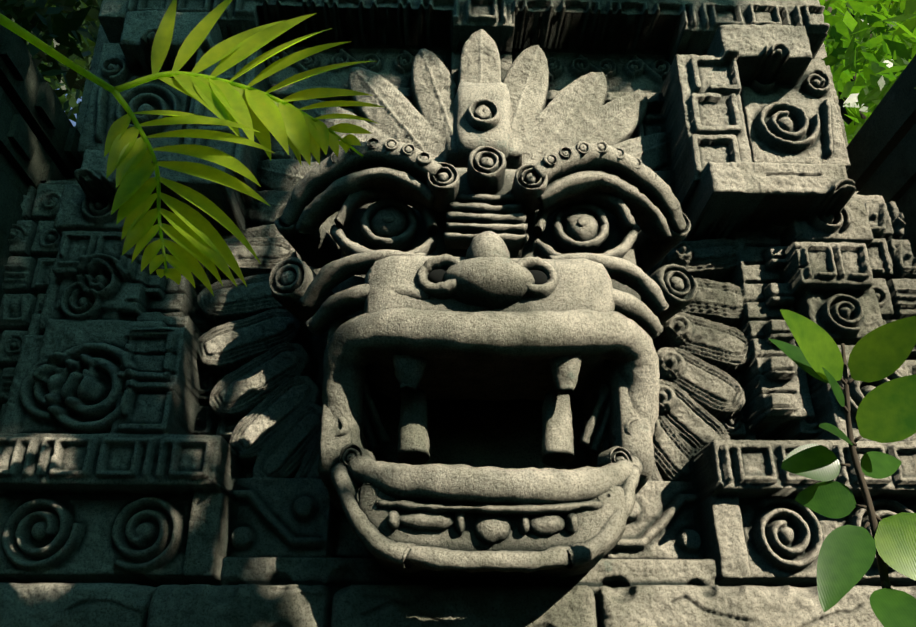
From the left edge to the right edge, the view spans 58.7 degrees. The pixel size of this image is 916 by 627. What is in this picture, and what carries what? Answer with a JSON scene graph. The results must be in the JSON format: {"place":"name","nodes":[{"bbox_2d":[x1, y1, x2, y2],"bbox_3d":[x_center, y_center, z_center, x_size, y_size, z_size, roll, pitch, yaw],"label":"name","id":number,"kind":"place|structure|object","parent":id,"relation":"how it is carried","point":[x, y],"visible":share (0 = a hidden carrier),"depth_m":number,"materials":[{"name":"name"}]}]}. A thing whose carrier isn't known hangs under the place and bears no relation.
{"place":"outdoors","nodes":[
{"label":"outdoors","id":0,"kind":"place"},
{"bbox_2d":[0,0,102,121],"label":"foliage","id":1,"kind":"object","parent":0,"point":[70,28],"visible":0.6,"depth_m":4.25,"materials":[{"name":"green plant"}]},
{"bbox_2d":[0,13,363,277],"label":"palm frond stem","id":2,"kind":"object","parent":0,"point":[17,29],"visible":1,"depth_m":1.92,"materials":[{"name":"green plant"}]},
{"bbox_2d":[104,0,385,295],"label":"palm leaflets","id":3,"kind":"object","parent":2,"relation":"attached to","point":[194,234],"visible":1,"depth_m":1.93,"materials":[{"name":"green plant"}]},
{"bbox_2d":[57,7,845,125],"label":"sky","id":4,"kind":"structure","parent":0,"point":[78,100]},
{"bbox_2d":[23,0,915,142],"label":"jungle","id":5,"kind":"object","parent":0,"point":[847,119],"depth_m":5.30,"materials":[{"name":"green plant"}]},
{"bbox_2d":[780,309,915,588],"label":"shrub","id":6,"kind":"object","parent":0,"point":[886,412],"depth_m":1.79,"materials":[{"name":"green plant"}]},
{"bbox_2d":[768,338,915,626],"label":"shrub leaves","id":7,"kind":"object","parent":6,"relation":"attached to","point":[847,554],"visible":0.81,"depth_m":1.72,"materials":[{"name":"green plant"}]},
{"bbox_2d":[819,0,915,143],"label":"foliage","id":8,"kind":"object","parent":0,"point":[879,61],"depth_m":4.47,"materials":[{"name":"green plant"}]},
{"label":"ground","id":9,"kind":"structure","parent":0,"visible":0},
{"bbox_2d":[0,8,82,306],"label":"side wall","id":10,"kind":"structure","parent":9,"relation":"on","point":[40,134],"depth_m":3.32,"materials":[{"name":"stone"}]},
{"bbox_2d":[0,0,915,626],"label":"temple wall","id":11,"kind":"structure","parent":9,"relation":"on","point":[158,450],"depth_m":3.13,"materials":[{"name":"stone"}]},
{"bbox_2d":[269,82,697,579],"bbox_3d":[0.097,0.026,2.977,1.576,1.885,1.039,1,-26,-2],"label":"carved face","id":12,"kind":"object","parent":11,"relation":"attached to","point":[490,408],"visible":1,"depth_m":2.63},
{"bbox_2d":[428,269,547,284],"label":"nostrils","id":13,"kind":"object","parent":12,"relation":"attached to","point":[437,276],"visible":0.58,"depth_m":2.56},
{"bbox_2d":[846,55,915,278],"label":"side wall","id":14,"kind":"structure","parent":9,"relation":"on","point":[881,149],"depth_m":3.50,"materials":[{"name":"stone"}]}
]}

